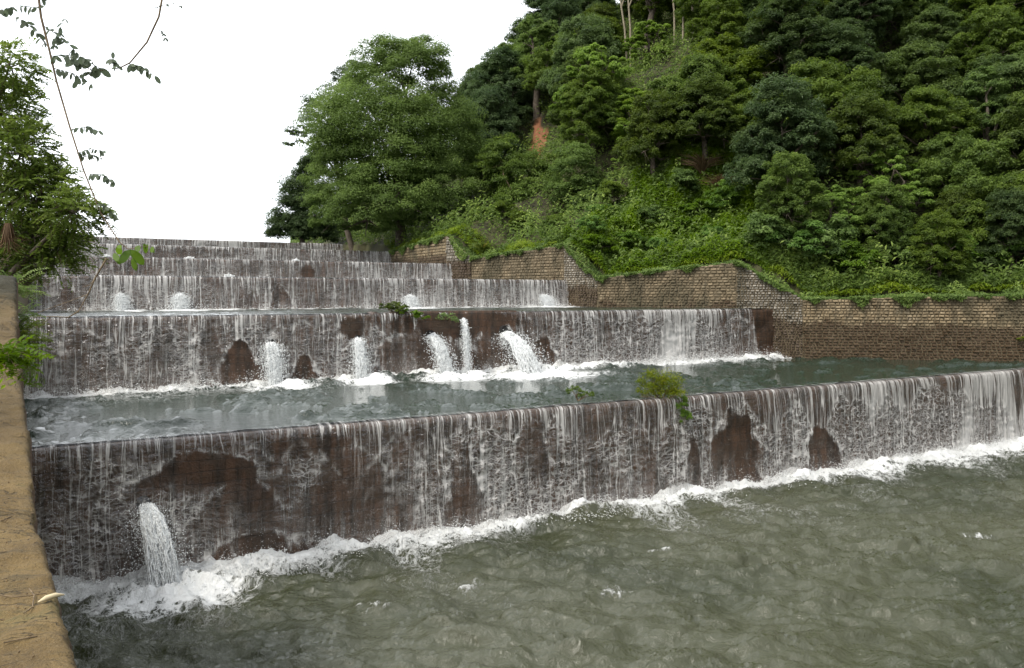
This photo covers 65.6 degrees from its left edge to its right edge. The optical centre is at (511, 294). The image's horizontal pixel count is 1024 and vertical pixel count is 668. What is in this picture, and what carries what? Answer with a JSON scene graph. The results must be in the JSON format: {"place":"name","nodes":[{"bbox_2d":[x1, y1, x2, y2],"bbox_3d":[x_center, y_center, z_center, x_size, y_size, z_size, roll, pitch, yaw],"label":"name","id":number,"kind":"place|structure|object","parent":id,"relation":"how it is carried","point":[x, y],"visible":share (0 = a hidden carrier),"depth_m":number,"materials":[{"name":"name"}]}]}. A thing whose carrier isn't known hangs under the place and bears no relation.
{"place":"outdoors","nodes":[
{"label":"outdoors","id":0,"kind":"place"},
{"bbox_2d":[0,0,119,241],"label":"hanging branch","id":1,"kind":"object","parent":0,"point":[56,40],"visible":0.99,"depth_m":4.60,"materials":[{"name":"green plant"}]},
{"bbox_2d":[112,242,154,270],"bbox_3d":[-2.094,-0.210,4.406,0.237,0.161,0.084,0,0,0],"label":"leaf cluster","id":2,"kind":"object","parent":1,"relation":"hanging from","point":[137,256],"visible":1,"depth_m":4.40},
{"bbox_2d":[65,0,182,88],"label":"hanging branch","id":3,"kind":"object","parent":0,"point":[95,72],"visible":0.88,"depth_m":4.80,"materials":[{"name":"green plant"}]},
{"bbox_2d":[0,0,619,242],"label":"sky","id":4,"kind":"structure","parent":0,"point":[198,153],"materials":[{"name":"white"}]},
{"bbox_2d":[18,306,757,317],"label":"water","id":5,"kind":"structure","parent":0,"point":[196,312],"depth_m":35.09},
{"bbox_2d":[0,1,1023,296],"bbox_3d":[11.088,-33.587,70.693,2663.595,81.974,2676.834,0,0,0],"label":"ground","id":6,"kind":"structure","parent":0,"point":[534,205],"depth_m":58.54,"materials":[{"name":"plant"}]},
{"bbox_2d":[0,231,41,317],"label":"bank wall","id":7,"kind":"structure","parent":6,"relation":"on","point":[22,300],"depth_m":29.34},
{"bbox_2d":[0,264,49,314],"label":"fern","id":8,"kind":"object","parent":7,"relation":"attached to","point":[25,290],"visible":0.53,"depth_m":12.48,"materials":[{"name":"green plant"}]},
{"bbox_2d":[0,275,76,667],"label":"wall coping","id":9,"kind":"object","parent":6,"relation":"on","point":[51,631],"depth_m":4.91,"materials":[{"name":"concrete"}]},
{"bbox_2d":[0,334,55,388],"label":"fern","id":10,"kind":"object","parent":9,"relation":"on","point":[11,359],"visible":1,"depth_m":7.96,"materials":[{"name":"green plant"}]},
{"bbox_2d":[19,313,54,371],"bbox_3d":[-6.947,0.813,11.452,0.712,1.101,1.030,0,0,0],"label":"fern","id":11,"kind":"object","parent":9,"relation":"attached to","point":[24,331],"visible":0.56,"depth_m":11.48,"materials":[{"name":"green plant"}]},
{"bbox_2d":[0,36,119,298],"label":"tree","id":12,"kind":"object","parent":6,"relation":"on","point":[52,202],"visible":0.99,"depth_m":15.24,"materials":[{"name":"green plant"}]},
{"bbox_2d":[0,223,28,255],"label":"dry fronds","id":13,"kind":"object","parent":12,"relation":"hanging from","point":[8,235],"visible":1,"depth_m":14.36,"materials":[{"name":"brown plant"}]},
{"bbox_2d":[71,237,340,249],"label":"weir wall","id":14,"kind":"structure","parent":6,"relation":"on","point":[274,245],"depth_m":67.31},
{"bbox_2d":[95,236,342,249],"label":"waterfall","id":15,"kind":"structure","parent":14,"relation":"on","point":[232,244],"depth_m":67.03,"materials":[{"name":"white liquid"}]},
{"bbox_2d":[51,244,390,261],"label":"weir wall","id":16,"kind":"structure","parent":6,"relation":"on","point":[185,252],"depth_m":58.32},
{"bbox_2d":[79,244,389,261],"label":"waterfall","id":17,"kind":"structure","parent":16,"relation":"on","point":[108,251],"depth_m":58.59,"materials":[{"name":"white liquid"}]},
{"bbox_2d":[41,257,450,278],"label":"weir wall","id":18,"kind":"structure","parent":6,"relation":"on","point":[237,268],"depth_m":48.51,"materials":[{"name":"concrete"}]},
{"bbox_2d":[51,257,452,278],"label":"waterfall","id":19,"kind":"structure","parent":18,"relation":"on","point":[362,272],"depth_m":50.57,"materials":[{"name":"white liquid"}]},
{"bbox_2d":[28,276,565,317],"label":"weir wall","id":20,"kind":"structure","parent":6,"relation":"on","point":[279,290],"depth_m":38.87,"materials":[{"name":"concrete"}]},
{"bbox_2d":[34,275,568,310],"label":"waterfall","id":21,"kind":"structure","parent":20,"relation":"on","point":[532,293],"depth_m":38.98,"materials":[{"name":"white liquid"}]},
{"bbox_2d":[263,154,340,242],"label":"tree","id":22,"kind":"object","parent":6,"relation":"on","point":[292,225],"visible":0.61,"depth_m":74.05,"materials":[{"name":"green plant"}]},
{"bbox_2d":[281,56,378,250],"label":"tree","id":23,"kind":"object","parent":6,"relation":"on","point":[349,238],"visible":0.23,"depth_m":71.55,"materials":[{"name":"green plant"}]},
{"bbox_2d":[284,28,497,245],"bbox_3d":[-9.787,-11.870,64.756,17.366,20.398,13.650,0,0,0],"label":"tree","id":24,"kind":"object","parent":6,"relation":"on","point":[432,125],"visible":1,"depth_m":62.89,"materials":[{"name":"green plant"}]},
{"bbox_2d":[19,309,773,395],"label":"weir wall","id":25,"kind":"structure","parent":6,"relation":"on","point":[237,361],"depth_m":29.55,"materials":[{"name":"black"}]},
{"bbox_2d":[251,339,289,386],"bbox_3d":[-8.417,2.447,27.913,1.582,1.783,1.586,0,0,-37],"label":"water jet","id":26,"kind":"object","parent":25,"relation":"attached to","point":[274,366],"visible":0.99,"depth_m":27.84,"materials":[{"name":"white"}]},
{"bbox_2d":[346,336,378,379],"bbox_3d":[-5.643,2.458,29.419,1.250,1.764,1.266,0,0,17],"label":"water jet","id":27,"kind":"object","parent":25,"relation":"attached to","point":[361,366],"visible":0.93,"depth_m":29.36,"materials":[{"name":"white"}]},
{"bbox_2d":[18,309,756,398],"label":"waterfall","id":28,"kind":"structure","parent":25,"relation":"on","point":[669,340],"depth_m":33.59,"materials":[{"name":"white liquid"}]},
{"bbox_2d":[421,332,464,376],"bbox_3d":[-2.614,2.417,30.912,1.656,1.880,1.874,0,0,-26],"label":"water jet","id":29,"kind":"object","parent":25,"relation":"attached to","point":[444,360],"visible":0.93,"depth_m":30.78,"materials":[{"name":"white"}]},
{"bbox_2d":[460,318,473,372],"bbox_3d":[-1.823,2.141,31.488,0.590,2.415,1.187,0,0,-19],"label":"water jet","id":30,"kind":"object","parent":25,"relation":"attached to","point":[465,334],"visible":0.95,"depth_m":31.38,"materials":[{"name":"white"}]},
{"bbox_2d":[487,328,556,375],"bbox_3d":[0.521,2.375,32.144,3.095,1.958,2.980,0,0,0],"label":"water jet","id":31,"kind":"object","parent":25,"relation":"attached to","point":[523,354],"visible":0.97,"depth_m":32.14,"materials":[{"name":"white"}]},
{"bbox_2d":[390,236,457,263],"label":"stone wall","id":32,"kind":"structure","parent":6,"relation":"on","point":[432,252],"depth_m":58.01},
{"bbox_2d":[445,236,471,278],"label":"stone wall","id":33,"kind":"structure","parent":6,"relation":"on","point":[460,269],"depth_m":54.25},
{"bbox_2d":[459,159,523,194],"bbox_3d":[-1.556,-8.465,64.102,5.643,5.257,4.896,0,0,5],"label":"shrub","id":34,"kind":"object","parent":6,"relation":"on","point":[481,167],"visible":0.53,"depth_m":63.58,"materials":[{"name":"green plant"}]},
{"bbox_2d":[463,83,532,162],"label":"tree","id":35,"kind":"object","parent":6,"relation":"on","point":[495,121],"visible":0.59,"depth_m":72.76,"materials":[{"name":"green plant"}]},
{"bbox_2d":[463,44,547,125],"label":"tree","id":36,"kind":"object","parent":6,"relation":"on","point":[492,75],"visible":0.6,"depth_m":78.40,"materials":[{"name":"green plant"}]},
{"bbox_2d":[471,246,570,280],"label":"stone wall","id":37,"kind":"structure","parent":6,"relation":"on","point":[543,264],"depth_m":49.42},
{"bbox_2d":[475,132,568,216],"bbox_3d":[1.344,-7.372,61.065,8.523,10.725,5.824,0,0,0],"label":"tree","id":38,"kind":"object","parent":6,"relation":"on","point":[515,164],"visible":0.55,"depth_m":60.81,"materials":[{"name":"green plant"}]},
{"bbox_2d":[32,368,1023,580],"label":"weir wall","id":39,"kind":"structure","parent":6,"relation":"on","point":[249,501],"depth_m":20.43,"materials":[{"name":"black"}]},
{"bbox_2d":[113,501,214,598],"bbox_3d":[-7.479,5.417,16.820,2.133,1.899,2.053,0,0,0],"label":"water jet","id":40,"kind":"object","parent":39,"relation":"attached to","point":[161,561],"visible":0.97,"depth_m":16.89,"materials":[{"name":"white"}]},
{"bbox_2d":[37,368,1023,589],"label":"waterfall","id":41,"kind":"structure","parent":39,"relation":"on","point":[1007,396],"depth_m":24.18,"materials":[{"name":"white liquid"}]},
{"bbox_2d":[635,367,687,399],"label":"shrub","id":42,"kind":"object","parent":39,"relation":"on","point":[655,386],"visible":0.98,"depth_m":24.60,"materials":[{"name":"green plant"}]},
{"bbox_2d":[510,14,561,119],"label":"tree","id":43,"kind":"object","parent":6,"relation":"on","point":[543,31],"visible":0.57,"depth_m":77.74,"materials":[{"name":"green plant"}]},
{"bbox_2d":[521,34,570,96],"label":"tree","id":44,"kind":"object","parent":6,"relation":"on","point":[543,59],"visible":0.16,"depth_m":73.21,"materials":[{"name":"green plant"}]},
{"bbox_2d":[529,0,582,48],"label":"tree","id":45,"kind":"object","parent":6,"relation":"on","point":[570,8],"visible":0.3,"depth_m":88.41,"materials":[{"name":"green plant"}]},
{"bbox_2d":[535,12,624,95],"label":"tree","id":46,"kind":"object","parent":6,"relation":"on","point":[598,30],"visible":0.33,"depth_m":67.58,"materials":[{"name":"green plant"}]},
{"bbox_2d":[564,247,599,311],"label":"stone wall","id":47,"kind":"structure","parent":6,"relation":"on","point":[582,291],"depth_m":46.23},
{"bbox_2d":[544,141,622,213],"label":"tree","id":48,"kind":"object","parent":6,"relation":"on","point":[557,184],"visible":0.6,"depth_m":56.27,"materials":[{"name":"green plant"}]},
{"bbox_2d":[545,44,634,125],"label":"tree","id":49,"kind":"object","parent":6,"relation":"on","point":[551,113],"visible":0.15,"depth_m":63.70,"materials":[{"name":"green plant"}]},
{"bbox_2d":[548,43,634,132],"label":"tree","id":50,"kind":"object","parent":6,"relation":"on","point":[586,53],"visible":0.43,"depth_m":60.66,"materials":[{"name":"green plant"}]},
{"bbox_2d":[554,65,630,159],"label":"tree","id":51,"kind":"object","parent":6,"relation":"on","point":[584,100],"visible":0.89,"depth_m":59.38,"materials":[{"name":"green plant"}]},
{"bbox_2d":[561,14,633,58],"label":"tree","id":52,"kind":"object","parent":6,"relation":"on","point":[614,23],"visible":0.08,"depth_m":79.08,"materials":[{"name":"green plant"}]},
{"bbox_2d":[598,180,629,206],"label":"shrub","id":53,"kind":"object","parent":6,"relation":"on","point":[615,190],"visible":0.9,"depth_m":51.59,"materials":[{"name":"green plant"}]},
{"bbox_2d":[595,87,658,137],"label":"tree","id":54,"kind":"object","parent":6,"relation":"on","point":[626,102],"visible":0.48,"depth_m":59.06,"materials":[{"name":"green plant"}]},
{"bbox_2d":[622,19,672,65],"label":"tree","id":55,"kind":"object","parent":6,"relation":"on","point":[638,39],"visible":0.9,"depth_m":69.72,"materials":[{"name":"green plant"}]},
{"bbox_2d":[610,89,687,173],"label":"tree","id":56,"kind":"object","parent":6,"relation":"on","point":[657,125],"visible":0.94,"depth_m":51.70,"materials":[{"name":"green plant"}]},
{"bbox_2d":[632,0,668,49],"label":"tree","id":57,"kind":"object","parent":6,"relation":"on","point":[649,10],"visible":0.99,"depth_m":77.83,"materials":[{"name":"green plant"}]},
{"bbox_2d":[614,0,690,29],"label":"tree","id":58,"kind":"object","parent":6,"relation":"on","point":[637,15],"visible":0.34,"depth_m":84.75,"materials":[{"name":"green plant"}]},
{"bbox_2d":[290,0,1023,293],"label":"undergrowth","id":59,"kind":"object","parent":6,"relation":"on","point":[435,225],"visible":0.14,"depth_m":53.79,"materials":[{"name":"green plant"}]},
{"bbox_2d":[563,129,770,274],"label":"bushes","id":60,"kind":"object","parent":6,"relation":"on","point":[748,199],"visible":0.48,"depth_m":48.15,"materials":[{"name":"green plant"}]},
{"bbox_2d":[598,263,735,310],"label":"stone wall","id":61,"kind":"structure","parent":6,"relation":"on","point":[711,286],"depth_m":43.00,"materials":[{"name":"stone"}]},
{"bbox_2d":[665,168,700,191],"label":"shrub","id":62,"kind":"object","parent":6,"relation":"on","point":[686,176],"visible":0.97,"depth_m":49.95,"materials":[{"name":"green plant"}]},
{"bbox_2d":[675,152,726,173],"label":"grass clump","id":63,"kind":"object","parent":6,"relation":"on","point":[699,163],"visible":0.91,"depth_m":51.23,"materials":[{"name":"green plant"}]},
{"bbox_2d":[646,52,758,146],"bbox_3d":[13.342,-12.775,55.659,7.729,8.364,8.029,0,0,11],"label":"tree","id":64,"kind":"object","parent":6,"relation":"on","point":[694,65],"visible":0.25,"depth_m":54.09,"materials":[{"name":"green plant"}]},
{"bbox_2d":[384,223,1023,295],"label":"wall top grass","id":65,"kind":"structure","parent":6,"relation":"on","point":[516,246],"depth_m":41.96,"materials":[{"name":"green plant"}]},
{"bbox_2d":[388,231,1023,308],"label":"wall top weeds","id":66,"kind":"object","parent":6,"relation":"on","point":[909,296],"depth_m":41.04,"materials":[{"name":"green plant"}]},
{"bbox_2d":[672,0,740,27],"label":"tree","id":67,"kind":"object","parent":6,"relation":"on","point":[686,11],"visible":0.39,"depth_m":68.73,"materials":[{"name":"green plant"}]},
{"bbox_2d":[665,70,748,159],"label":"tree","id":68,"kind":"object","parent":6,"relation":"on","point":[710,110],"visible":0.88,"depth_m":50.73,"materials":[{"name":"green plant"}]},
{"bbox_2d":[683,0,757,52],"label":"tree","id":69,"kind":"object","parent":6,"relation":"on","point":[734,20],"visible":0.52,"depth_m":61.65,"materials":[{"name":"green plant"}]},
{"bbox_2d":[701,178,748,210],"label":"shrub","id":70,"kind":"object","parent":6,"relation":"on","point":[724,191],"visible":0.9,"depth_m":47.89,"materials":[{"name":"green plant"}]},
{"bbox_2d":[678,32,779,92],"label":"tree","id":71,"kind":"object","parent":6,"relation":"on","point":[740,60],"visible":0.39,"depth_m":56.23,"materials":[{"name":"green plant"}]},
{"bbox_2d":[715,88,789,146],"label":"tree","id":72,"kind":"object","parent":6,"relation":"on","point":[742,100],"visible":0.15,"depth_m":51.84,"materials":[{"name":"green plant"}]},
{"bbox_2d":[741,212,794,252],"bbox_3d":[13.580,-2.540,41.868,2.906,3.661,3.350,0,0,4],"label":"shrub","id":73,"kind":"object","parent":6,"relation":"on","point":[774,222],"visible":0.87,"depth_m":41.49,"materials":[{"name":"green plant"}]},
{"bbox_2d":[736,266,802,357],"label":"stone wall","id":74,"kind":"structure","parent":6,"relation":"on","point":[753,290],"depth_m":40.46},
{"bbox_2d":[722,71,837,193],"bbox_3d":[15.677,-8.154,46.994,6.968,9.548,7.004,0,0,3],"label":"tree","id":75,"kind":"object","parent":6,"relation":"on","point":[803,123],"visible":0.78,"depth_m":45.38,"materials":[{"name":"green plant"}]},
{"bbox_2d":[546,213,1023,294],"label":"wall top shrubs","id":76,"kind":"object","parent":6,"relation":"on","point":[876,276],"depth_m":41.07,"materials":[{"name":"green plant"}]},
{"bbox_2d":[736,0,836,83],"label":"tree","id":77,"kind":"object","parent":6,"relation":"on","point":[797,26],"visible":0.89,"depth_m":55.41,"materials":[{"name":"green plant"}]},
{"bbox_2d":[754,150,832,238],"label":"tree","id":78,"kind":"object","parent":6,"relation":"on","point":[782,195],"visible":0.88,"depth_m":42.17,"materials":[{"name":"green plant"}]},
{"bbox_2d":[761,219,826,261],"bbox_3d":[14.740,-2.105,42.281,3.496,3.793,3.636,0,0,4],"label":"shrub","id":79,"kind":"object","parent":6,"relation":"on","point":[799,237],"visible":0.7,"depth_m":41.15,"materials":[{"name":"green plant"}]},
{"bbox_2d":[796,216,859,261],"bbox_3d":[16.673,-1.954,42.444,3.963,4.322,3.438,0,0,-43],"label":"shrub","id":80,"kind":"object","parent":6,"relation":"on","point":[843,233],"visible":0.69,"depth_m":41.55,"materials":[{"name":"green plant"}]},
{"bbox_2d":[781,56,891,147],"bbox_3d":[19.815,-11.619,50.565,7.896,7.336,7.760,0,0,-11],"label":"tree","id":81,"kind":"object","parent":6,"relation":"on","point":[829,85],"visible":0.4,"depth_m":49.74,"materials":[{"name":"green plant"}]},
{"bbox_2d":[810,184,863,247],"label":"tree","id":82,"kind":"object","parent":6,"relation":"on","point":[836,195],"visible":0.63,"depth_m":43.01,"materials":[{"name":"green plant"}]},
{"bbox_2d":[798,20,885,90],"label":"tree","id":83,"kind":"object","parent":6,"relation":"on","point":[855,55],"visible":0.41,"depth_m":53.21,"materials":[{"name":"green plant"}]},
{"bbox_2d":[824,239,882,271],"bbox_3d":[17.858,-1.120,41.822,3.136,3.534,3.015,0,0,0],"label":"shrub","id":84,"kind":"object","parent":6,"relation":"on","point":[860,256],"visible":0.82,"depth_m":41.20,"materials":[{"name":"green plant"}]},
{"bbox_2d":[818,0,901,46],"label":"tree","id":85,"kind":"object","parent":6,"relation":"on","point":[852,12],"visible":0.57,"depth_m":57.16,"materials":[{"name":"green plant"}]},
{"bbox_2d":[810,86,918,195],"bbox_3d":[20.362,-8.414,46.404,6.178,7.240,6.466,0,0,33],"label":"tree","id":86,"kind":"object","parent":6,"relation":"on","point":[877,128],"visible":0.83,"depth_m":45.40,"materials":[{"name":"green plant"}]},
{"bbox_2d":[845,180,919,266],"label":"tree","id":87,"kind":"object","parent":6,"relation":"on","point":[878,215],"visible":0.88,"depth_m":42.31,"materials":[{"name":"green plant"}]},
{"bbox_2d":[841,146,935,214],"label":"tree","id":88,"kind":"object","parent":6,"relation":"on","point":[877,178],"visible":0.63,"depth_m":44.16,"materials":[{"name":"green plant"}]},
{"bbox_2d":[864,0,921,47],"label":"tree","id":89,"kind":"object","parent":6,"relation":"on","point":[900,11],"visible":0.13,"depth_m":59.86,"materials":[{"name":"green plant"}]},
{"bbox_2d":[873,237,942,271],"bbox_3d":[20.795,-1.171,41.944,3.787,3.828,3.286,0,0,17],"label":"shrub","id":90,"kind":"object","parent":6,"relation":"on","point":[898,247],"visible":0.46,"depth_m":41.59,"materials":[{"name":"green plant"}]},
{"bbox_2d":[851,40,966,116],"bbox_3d":[26.276,-13.456,53.949,8.612,7.144,7.218,0,0,39],"label":"tree","id":91,"kind":"object","parent":6,"relation":"on","point":[906,68],"visible":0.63,"depth_m":52.30,"materials":[{"name":"green plant"}]},
{"bbox_2d":[803,296,1023,360],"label":"stone wall","id":92,"kind":"structure","parent":6,"relation":"on","point":[974,328],"depth_m":39.09,"materials":[{"name":"stone"}]},
{"bbox_2d":[883,84,984,158],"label":"tree","id":93,"kind":"object","parent":6,"relation":"on","point":[933,102],"visible":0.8,"depth_m":47.84,"materials":[{"name":"green plant"}]},
{"bbox_2d":[892,3,986,73],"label":"tree","id":94,"kind":"object","parent":6,"relation":"on","point":[941,32],"visible":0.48,"depth_m":56.90,"materials":[{"name":"green plant"}]},
{"bbox_2d":[907,209,976,280],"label":"tree","id":95,"kind":"object","parent":6,"relation":"on","point":[938,238],"visible":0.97,"depth_m":40.18,"materials":[{"name":"green plant"}]},
{"bbox_2d":[917,183,987,249],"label":"tree","id":96,"kind":"object","parent":6,"relation":"on","point":[950,199],"visible":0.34,"depth_m":42.57,"materials":[{"name":"green plant"}]},
{"bbox_2d":[908,129,1014,205],"bbox_3d":[25.219,-6.110,45.587,6.608,6.793,6.494,0,0,29],"label":"tree","id":97,"kind":"object","parent":6,"relation":"on","point":[943,169],"visible":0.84,"depth_m":44.53,"materials":[{"name":"green plant"}]},
{"bbox_2d":[943,4,1023,84],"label":"tree","id":98,"kind":"object","parent":6,"relation":"on","point":[997,40],"visible":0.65,"depth_m":53.60,"materials":[{"name":"green plant"}]},
{"bbox_2d":[945,170,1023,241],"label":"tree","id":99,"kind":"object","parent":6,"relation":"on","point":[1006,181],"visible":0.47,"depth_m":41.66,"materials":[{"name":"green plant"}]},
{"bbox_2d":[947,50,1023,132],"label":"tree","id":100,"kind":"object","parent":6,"relation":"on","point":[1010,68],"visible":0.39,"depth_m":48.67,"materials":[{"name":"green plant"}]},
{"bbox_2d":[947,0,1023,38],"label":"tree","id":101,"kind":"object","parent":6,"relation":"on","point":[1018,7],"visible":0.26,"depth_m":56.95,"materials":[{"name":"green plant"}]},
{"bbox_2d":[958,237,1014,271],"bbox_3d":[24.804,-1.396,41.883,2.891,3.559,3.332,0,0,27],"label":"shrub","id":102,"kind":"object","parent":6,"relation":"on","point":[1002,252],"visible":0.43,"depth_m":40.89,"materials":[{"name":"green plant"}]},
{"bbox_2d":[959,65,1023,151],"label":"tree","id":103,"kind":"object","parent":6,"relation":"on","point":[972,87],"visible":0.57,"depth_m":47.35,"materials":[{"name":"green plant"}]},
{"bbox_2d":[971,186,1023,268],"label":"tree","id":104,"kind":"object","parent":6,"relation":"on","point":[1009,228],"visible":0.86,"depth_m":40.52,"materials":[{"name":"green plant"}]},
{"bbox_2d":[975,88,1023,201],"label":"tree","id":105,"kind":"object","parent":6,"relation":"on","point":[1013,129],"visible":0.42,"depth_m":44.66,"materials":[{"name":"green plant"}]},
{"bbox_2d":[24,353,1023,446],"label":"water","id":106,"kind":"structure","parent":0,"point":[108,415],"depth_m":25.48,"materials":[{"name":"liquid"}]},
{"bbox_2d":[24,348,791,397],"bbox_3d":[-0.647,2.829,31.715,33.070,0.699,1.574,0,0,-29],"label":"foam","id":107,"kind":"object","parent":106,"relation":"on","point":[696,359],"visible":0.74,"depth_m":35.56,"materials":[{"name":"white"}]},
{"bbox_2d":[52,436,1023,667],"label":"water","id":108,"kind":"structure","parent":0,"point":[907,565],"depth_m":16.77,"materials":[{"name":"liquid"}]},
{"bbox_2d":[54,406,1018,589],"bbox_3d":[8.832,5.244,26.331,43.844,1.731,0.340,0,0,-29],"label":"spray","id":109,"kind":"object","parent":108,"relation":"on","point":[513,512],"visible":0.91,"depth_m":21.20,"materials":[{"name":"white"}]},
{"bbox_2d":[53,432,1023,603],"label":"foam","id":110,"kind":"object","parent":108,"relation":"on","point":[839,469],"visible":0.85,"depth_m":22.23,"materials":[{"name":"white"}]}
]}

